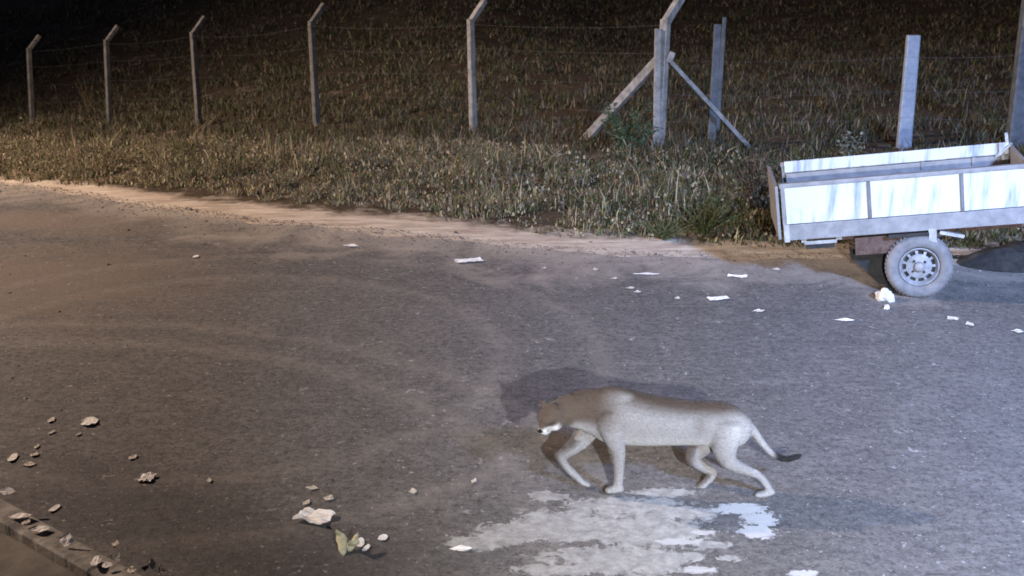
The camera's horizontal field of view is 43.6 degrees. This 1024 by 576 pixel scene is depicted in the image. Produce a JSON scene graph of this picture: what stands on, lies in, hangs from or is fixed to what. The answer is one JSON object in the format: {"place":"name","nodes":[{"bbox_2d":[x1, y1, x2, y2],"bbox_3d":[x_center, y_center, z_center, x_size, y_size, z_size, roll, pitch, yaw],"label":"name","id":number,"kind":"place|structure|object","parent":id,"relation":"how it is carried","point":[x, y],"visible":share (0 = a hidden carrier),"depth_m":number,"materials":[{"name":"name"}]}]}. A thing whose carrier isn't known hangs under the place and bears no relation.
{"place":"outdoors","nodes":[
{"label":"outdoors","id":0,"kind":"place"},
{"bbox_2d":[0,531,78,575],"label":"sidewalk","id":1,"kind":"structure","parent":0,"point":[18,558],"depth_m":6.92,"materials":[{"name":"beige concrete"}]},
{"bbox_2d":[148,559,155,568],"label":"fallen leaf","id":2,"kind":"object","parent":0,"point":[152,564],"visible":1,"depth_m":7.04,"materials":[{"name":"black plant"}]},
{"bbox_2d":[0,184,1023,575],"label":"road","id":3,"kind":"structure","parent":0,"point":[384,454],"depth_m":9.45,"materials":[{"name":"grey asphalt"}]},
{"bbox_2d":[0,487,14,494],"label":"fallen leaf","id":4,"kind":"object","parent":3,"relation":"on","point":[6,491],"visible":1,"depth_m":7.67,"materials":[{"name":"beige plant"}]},
{"bbox_2d":[7,453,17,460],"bbox_3d":[-3.298,1.119,8.451,0.053,0.009,0.127,-1,17,-4],"label":"paper scrap","id":5,"kind":"object","parent":3,"relation":"on","point":[13,456],"visible":1,"depth_m":8.46,"materials":[{"name":"beige paper"}]},
{"bbox_2d":[21,461,35,465],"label":"fallen leaf","id":6,"kind":"object","parent":3,"relation":"on","point":[29,463],"visible":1,"depth_m":8.36,"materials":[{"name":"beige plant"}]},
{"bbox_2d":[48,504,59,510],"bbox_3d":[-2.769,1.331,7.744,0.045,0.008,0.100,4,17,13],"label":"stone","id":7,"kind":"object","parent":3,"relation":"on","point":[55,507],"visible":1,"depth_m":7.75,"materials":[{"name":"beige stone"}]},
{"bbox_2d":[0,499,140,575],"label":"kerb","id":8,"kind":"structure","parent":3,"relation":"on","point":[76,556],"depth_m":7.08,"materials":[{"name":"concrete"}]},
{"bbox_2d":[9,512,31,517],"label":"fallen leaf","id":9,"kind":"object","parent":8,"relation":"on","point":[20,515],"visible":1,"depth_m":7.39,"materials":[{"name":"beige plant"}]},
{"bbox_2d":[29,525,48,531],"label":"fallen leaf","id":10,"kind":"object","parent":8,"relation":"on","point":[40,528],"visible":1,"depth_m":7.23,"materials":[{"name":"beige plant"}]},
{"bbox_2d":[58,532,73,546],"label":"fallen leaf","id":11,"kind":"object","parent":8,"relation":"on","point":[66,539],"visible":1,"depth_m":7.05,"materials":[{"name":"grey plant"}]},
{"bbox_2d":[91,556,100,564],"bbox_3d":[-2.235,1.465,6.873,0.050,0.010,0.106,-2,17,-7],"label":"paper scrap","id":12,"kind":"object","parent":8,"relation":"on","point":[96,560],"visible":1,"depth_m":6.88,"materials":[{"name":"white paper"}]},
{"bbox_2d":[102,562,112,567],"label":"paper scrap","id":13,"kind":"object","parent":8,"relation":"on","point":[107,564],"visible":1,"depth_m":6.82,"materials":[{"name":"white paper"}]},
{"bbox_2d":[115,553,120,563],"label":"fallen leaf","id":14,"kind":"object","parent":8,"relation":"on","point":[117,558],"visible":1,"depth_m":6.86,"materials":[{"name":"grey plant"}]},
{"bbox_2d":[126,566,136,572],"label":"fallen leaf","id":15,"kind":"object","parent":8,"relation":"on","point":[131,569],"visible":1,"depth_m":6.83,"materials":[{"name":"beige plant"}]},
{"bbox_2d":[81,417,97,424],"bbox_3d":[-2.983,0.941,9.038,0.114,0.017,0.158,-2,17,-7],"label":"stone","id":16,"kind":"object","parent":3,"relation":"on","point":[89,420],"visible":1,"depth_m":9.05,"materials":[{"name":"beige stone"}]},
{"bbox_2d":[135,472,156,481],"bbox_3d":[-2.332,1.203,8.148,0.107,0.022,0.117,2,17,5],"label":"paper scrap","id":17,"kind":"object","parent":3,"relation":"on","point":[148,476],"visible":1,"depth_m":8.16,"materials":[{"name":"beige paper"}]},
{"bbox_2d":[157,564,162,574],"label":"fallen leaf","id":18,"kind":"object","parent":3,"relation":"on","point":[160,569],"visible":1,"depth_m":6.99,"materials":[{"name":"brown plant"}]},
{"bbox_2d":[305,486,316,488],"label":"fallen leaf","id":19,"kind":"object","parent":3,"relation":"on","point":[311,487],"visible":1,"depth_m":8.02,"materials":[{"name":"beige plant"}]},
{"bbox_2d":[292,507,335,523],"bbox_3d":[-1.181,1.356,7.620,0.218,0.033,0.170,6,18,19],"label":"paper scrap","id":20,"kind":"object","parent":3,"relation":"on","point":[317,516],"visible":1,"depth_m":7.64,"materials":[{"name":"white paper"}]},
{"bbox_2d":[323,495,333,499],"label":"fallen leaf","id":21,"kind":"object","parent":3,"relation":"on","point":[329,497],"visible":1,"depth_m":7.88,"materials":[{"name":"beige plant"}]},
{"bbox_2d":[335,529,359,555],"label":"crumpled leaf","id":22,"kind":"object","parent":3,"relation":"on","point":[342,543],"visible":1,"depth_m":7.24,"materials":[{"name":"green plant"}]},
{"bbox_2d":[357,537,364,546],"bbox_3d":[-0.868,1.456,7.324,0.046,0.008,0.116,-1,17,-3],"label":"paper scrap","id":23,"kind":"object","parent":3,"relation":"on","point":[361,541],"visible":0.73,"depth_m":7.33,"materials":[{"name":"white paper"}]},
{"bbox_2d":[362,544,369,550],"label":"paper scrap","id":24,"kind":"object","parent":3,"relation":"on","point":[366,547],"visible":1,"depth_m":7.27,"materials":[{"name":"white paper"}]},
{"bbox_2d":[377,534,387,539],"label":"paper scrap","id":25,"kind":"object","parent":3,"relation":"on","point":[383,537],"visible":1,"depth_m":7.39,"materials":[{"name":"white paper"}]},
{"bbox_2d":[449,545,471,550],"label":"fallen leaf","id":26,"kind":"object","parent":3,"relation":"on","point":[460,547],"visible":1,"depth_m":7.26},
{"bbox_2d":[454,257,483,262],"bbox_3d":[-0.445,-0.285,13.136,0.299,0.021,0.136,-4,17,-15],"label":"paper scrap","id":27,"kind":"object","parent":3,"relation":"on","point":[468,260],"visible":1,"depth_m":13.14,"materials":[{"name":"white paper"}]},
{"bbox_2d":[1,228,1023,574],"bbox_3d":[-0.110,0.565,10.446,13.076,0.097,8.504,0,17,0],"label":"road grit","id":28,"kind":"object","parent":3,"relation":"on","point":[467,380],"visible":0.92,"depth_m":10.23,"materials":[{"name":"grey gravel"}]},
{"bbox_2d":[633,272,658,274],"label":"paper scrap","id":29,"kind":"object","parent":3,"relation":"on","point":[646,273],"visible":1,"depth_m":12.69,"materials":[{"name":"white paper"}]},
{"bbox_2d":[537,386,802,497],"bbox_3d":[0.972,0.959,7.896,1.658,0.779,0.288,-1,17,-3],"label":"puma","id":30,"kind":"object","parent":3,"relation":"on","point":[616,419],"visible":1,"depth_m":7.77,"materials":[{"name":"fur"}]},
{"bbox_2d":[706,296,729,300],"bbox_3d":[1.919,0.094,11.874,0.213,0.018,0.109,-5,17,-16],"label":"paper scrap","id":31,"kind":"object","parent":3,"relation":"on","point":[718,298],"visible":1,"depth_m":11.88,"materials":[{"name":"white paper"}]},
{"bbox_2d":[727,274,746,277],"bbox_3d":[2.216,-0.120,12.591,0.199,0.014,0.082,4,17,13],"label":"paper scrap","id":32,"kind":"object","parent":3,"relation":"on","point":[740,276],"visible":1,"depth_m":12.60,"materials":[{"name":"white paper"}]},
{"bbox_2d":[835,318,852,320],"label":"paper scrap","id":33,"kind":"object","parent":3,"relation":"on","point":[845,319],"visible":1,"depth_m":11.28,"materials":[{"name":"white paper"}]},
{"bbox_2d":[875,288,894,301],"bbox_3d":[3.458,0.058,11.855,0.170,0.115,0.173,0,17,0],"label":"stone","id":34,"kind":"object","parent":3,"relation":"on","point":[885,294],"visible":1,"depth_m":11.80,"materials":[{"name":"white stone"}]},
{"bbox_2d":[767,132,1023,297],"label":"utility trailer","id":35,"kind":"object","parent":3,"relation":"on","point":[896,216],"visible":1,"depth_m":11.82,"materials":[{"name":"grey paint"}]},
{"bbox_2d":[947,316,958,319],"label":"paper scrap","id":36,"kind":"object","parent":3,"relation":"on","point":[952,318],"visible":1,"depth_m":11.31,"materials":[{"name":"white paper"}]},
{"bbox_2d":[952,240,1023,272],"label":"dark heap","id":37,"kind":"object","parent":3,"relation":"on","point":[1008,257],"visible":0.99,"depth_m":12.89,"materials":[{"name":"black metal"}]},
{"bbox_2d":[0,0,1023,260],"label":"ground","id":38,"kind":"structure","parent":0,"point":[372,216],"depth_m":29.95,"materials":[{"name":"soil"}]},
{"bbox_2d":[12,115,40,134],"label":"leafy weed","id":39,"kind":"object","parent":38,"relation":"on","point":[25,130],"visible":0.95,"depth_m":28.01,"materials":[{"name":"green plant"}]},
{"bbox_2d":[26,34,40,122],"bbox_3d":[-12.527,-5.355,33.668,0.533,2.567,0.192,-8,18,-25],"label":"fence post","id":40,"kind":"object","parent":38,"relation":"on","point":[34,42],"visible":0.89,"depth_m":33.51,"materials":[{"name":"grey concrete"}]},
{"bbox_2d":[75,76,93,114],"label":"tall weed","id":41,"kind":"object","parent":38,"relation":"on","point":[87,107],"visible":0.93,"depth_m":34.24,"materials":[{"name":"green plant"}]},
{"bbox_2d":[103,25,119,122],"bbox_3d":[-9.578,-5.003,30.745,0.486,2.574,0.183,-14,21,-38],"label":"fence post","id":42,"kind":"object","parent":38,"relation":"on","point":[108,90],"visible":0.88,"depth_m":30.57,"materials":[{"name":"grey concrete"}]},
{"bbox_2d":[167,131,215,157],"bbox_3d":[-5.097,-2.204,20.118,0.671,0.477,0.708,10,19,30],"label":"leafy weed","id":43,"kind":"object","parent":38,"relation":"on","point":[187,149],"visible":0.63,"depth_m":20.06,"materials":[{"name":"green plant"}]},
{"bbox_2d":[189,16,206,123],"bbox_3d":[-6.740,-4.604,27.789,0.409,2.557,0.127,-15,22,-40],"label":"fence post","id":44,"kind":"object","parent":38,"relation":"on","point":[195,68],"visible":0.93,"depth_m":27.61,"materials":[{"name":"grey concrete"}]},
{"bbox_2d":[308,3,326,123],"bbox_3d":[-3.729,-4.215,24.836,0.398,2.569,0.130,-16,23,-42],"label":"fence post","id":45,"kind":"object","parent":38,"relation":"on","point":[317,14],"visible":0.91,"depth_m":24.66,"materials":[{"name":"grey concrete"}]},
{"bbox_2d":[322,152,348,188],"bbox_3d":[-2.236,-1.498,16.570,0.424,0.497,0.249,11,20,34],"label":"leafy weed","id":46,"kind":"object","parent":38,"relation":"on","point":[332,180],"visible":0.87,"depth_m":16.58,"materials":[{"name":"green plant"}]},
{"bbox_2d":[457,131,482,175],"bbox_3d":[-0.502,-1.712,16.830,0.358,0.711,0.366,10,19,30],"label":"tall weed","id":47,"kind":"object","parent":38,"relation":"on","point":[477,153],"visible":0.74,"depth_m":16.79,"materials":[{"name":"green plant"}]},
{"bbox_2d":[467,0,486,130],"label":"fence post","id":48,"kind":"object","parent":38,"relation":"on","point":[477,11],"visible":0.91,"depth_m":21.69,"materials":[{"name":"concrete"}]},
{"bbox_2d":[0,0,1023,170],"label":"field grass","id":49,"kind":"structure","parent":38,"relation":"on","point":[698,75],"depth_m":32.78,"materials":[{"name":"green plant"}]},
{"bbox_2d":[579,57,653,139],"bbox_3d":[1.610,-2.804,19.507,1.602,1.563,0.120,16,23,42],"label":"post brace","id":50,"kind":"object","parent":38,"relation":"on","point":[632,87],"visible":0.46,"depth_m":19.30,"materials":[{"name":"concrete"}]},
{"bbox_2d":[600,99,663,153],"bbox_3d":[1.718,-2.281,18.506,0.944,0.882,0.851,0,17,0],"label":"leafy weed","id":51,"kind":"object","parent":38,"relation":"on","point":[628,138],"visible":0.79,"depth_m":18.47,"materials":[{"name":"green plant"}]},
{"bbox_2d":[653,29,660,147],"bbox_3d":[2.139,-2.780,18.852,0.141,2.043,0.091,0,17,0],"label":"fence post","id":52,"kind":"object","parent":38,"relation":"on","point":[657,78],"visible":0.79,"depth_m":18.75,"materials":[{"name":"concrete"}]},
{"bbox_2d":[633,214,693,239],"bbox_3d":[1.663,-0.653,14.078,0.662,0.272,0.611,0,17,0],"label":"leafy weed","id":53,"kind":"object","parent":38,"relation":"on","point":[666,234],"visible":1,"depth_m":14.01,"materials":[{"name":"green plant"}]},
{"bbox_2d":[660,0,684,146],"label":"fence post","id":54,"kind":"object","parent":38,"relation":"on","point":[666,20],"visible":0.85,"depth_m":18.65,"materials":[{"name":"concrete"}]},
{"bbox_2d":[29,48,573,67],"bbox_3d":[-5.208,-4.584,26.015,20.968,1.988,0.115,16,23,42],"label":"fence wire","id":55,"kind":"object","parent":54,"relation":"attached to","point":[352,51],"visible":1,"depth_m":23.13,"materials":[{"name":"grey metal"}]},
{"bbox_2d":[41,72,609,85],"bbox_3d":[-5.218,-4.156,26.154,20.982,2.002,0.112,16,23,42],"label":"fence wire","id":56,"kind":"object","parent":54,"relation":"attached to","point":[329,72],"visible":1,"depth_m":24.32,"materials":[{"name":"grey metal"}]},
{"bbox_2d":[49,95,652,112],"bbox_3d":[-5.225,-3.747,26.289,20.994,2.015,0.123,16,23,42],"label":"fence wire","id":57,"kind":"object","parent":54,"relation":"attached to","point":[357,96],"visible":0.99,"depth_m":23.11,"materials":[{"name":"grey metal"}]},
{"bbox_2d":[48,24,657,50],"bbox_3d":[-5.198,-4.975,25.889,20.956,1.975,0.124,16,23,42],"label":"fence wire","id":58,"kind":"object","parent":54,"relation":"attached to","point":[394,28],"visible":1,"depth_m":22.78,"materials":[{"name":"grey metal"}]},
{"bbox_2d":[666,51,674,62],"bbox_3d":[2.314,-3.368,18.673,0.131,0.172,0.080,0,17,0],"label":"wire tie","id":59,"kind":"object","parent":54,"relation":"attached to","point":[671,55],"visible":1,"depth_m":18.64,"materials":[{"name":"concrete"}]},
{"bbox_2d":[663,117,1021,122],"bbox_3d":[4.884,-2.509,19.118,5.378,0.075,0.299,0,17,-1],"label":"fence wire","id":60,"kind":"object","parent":54,"relation":"attached to","point":[850,120],"visible":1,"depth_m":19.12,"materials":[{"name":"grey metal"}]},
{"bbox_2d":[667,90,1020,95],"bbox_3d":[4.884,-2.902,19.000,5.378,0.095,0.299,0,17,-1],"label":"fence wire","id":61,"kind":"object","parent":54,"relation":"attached to","point":[834,94],"visible":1,"depth_m":19.02,"materials":[{"name":"grey metal"}]},
{"bbox_2d":[677,55,1014,61],"bbox_3d":[4.884,-3.393,18.854,5.378,0.120,0.299,0,17,-1],"label":"fence wire","id":62,"kind":"object","parent":54,"relation":"attached to","point":[844,60],"visible":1,"depth_m":18.88,"materials":[{"name":"grey metal"}]},
{"bbox_2d":[671,197,744,236],"bbox_3d":[2.213,-0.745,14.126,0.784,0.421,0.645,-12,20,-35],"label":"leafy weed","id":63,"kind":"object","parent":38,"relation":"on","point":[702,223],"visible":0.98,"depth_m":14.15,"materials":[{"name":"green plant"}]},
{"bbox_2d":[669,61,754,149],"bbox_3d":[3.018,-2.658,19.058,1.505,1.542,0.062,-2,17,-8],"label":"post brace","id":64,"kind":"object","parent":38,"relation":"on","point":[705,99],"visible":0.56,"depth_m":19.00,"materials":[{"name":"concrete"}]},
{"bbox_2d":[707,24,721,144],"bbox_3d":[3.053,-2.941,19.362,0.133,2.060,0.091,0,17,0],"label":"fence post","id":65,"kind":"object","parent":38,"relation":"on","point":[712,118],"visible":0.77,"depth_m":19.27,"materials":[{"name":"concrete"}]},
{"bbox_2d":[716,17,726,140],"bbox_3d":[3.176,-3.045,19.561,0.096,2.145,0.061,0,17,0],"label":"fence post","id":66,"kind":"object","parent":38,"relation":"on","point":[722,49],"visible":0.64,"depth_m":19.45,"materials":[{"name":"concrete"}]},
{"bbox_2d":[725,154,781,209],"bbox_3d":[2.971,-1.231,15.175,0.743,0.752,0.889,6,18,20],"label":"leafy weed","id":67,"kind":"object","parent":38,"relation":"on","point":[756,184],"visible":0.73,"depth_m":15.22,"materials":[{"name":"green plant"}]},
{"bbox_2d":[738,148,777,169],"bbox_3d":[3.348,-1.663,17.254,0.516,0.397,0.404,-10,19,-30],"label":"leafy weed","id":68,"kind":"object","parent":38,"relation":"on","point":[755,159],"visible":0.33,"depth_m":17.23,"materials":[{"name":"green plant"}]},
{"bbox_2d":[835,130,864,155],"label":"leafy weed","id":69,"kind":"object","parent":38,"relation":"on","point":[845,146],"visible":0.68,"depth_m":17.74,"materials":[{"name":"green plant"}]},
{"bbox_2d":[896,35,920,148],"bbox_3d":[5.960,-2.838,19.279,0.216,1.911,0.121,0,17,0],"label":"fence post","id":70,"kind":"object","parent":38,"relation":"on","point":[908,93],"visible":0.86,"depth_m":19.20,"materials":[{"name":"blue paint"}]},
{"bbox_2d":[1006,0,1023,149],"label":"fence post","id":71,"kind":"object","parent":38,"relation":"on","point":[1015,127],"visible":0.74,"depth_m":18.98,"materials":[{"name":"concrete"}]},
{"bbox_2d":[0,116,1023,249],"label":"verge grass","id":72,"kind":"structure","parent":0,"point":[552,183],"depth_m":17.12,"materials":[{"name":"green plant"}]},
{"bbox_2d":[0,181,1023,333],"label":"edge gravel","id":73,"kind":"structure","parent":0,"point":[634,252],"depth_m":13.80,"materials":[{"name":"gravel"}]}
]}

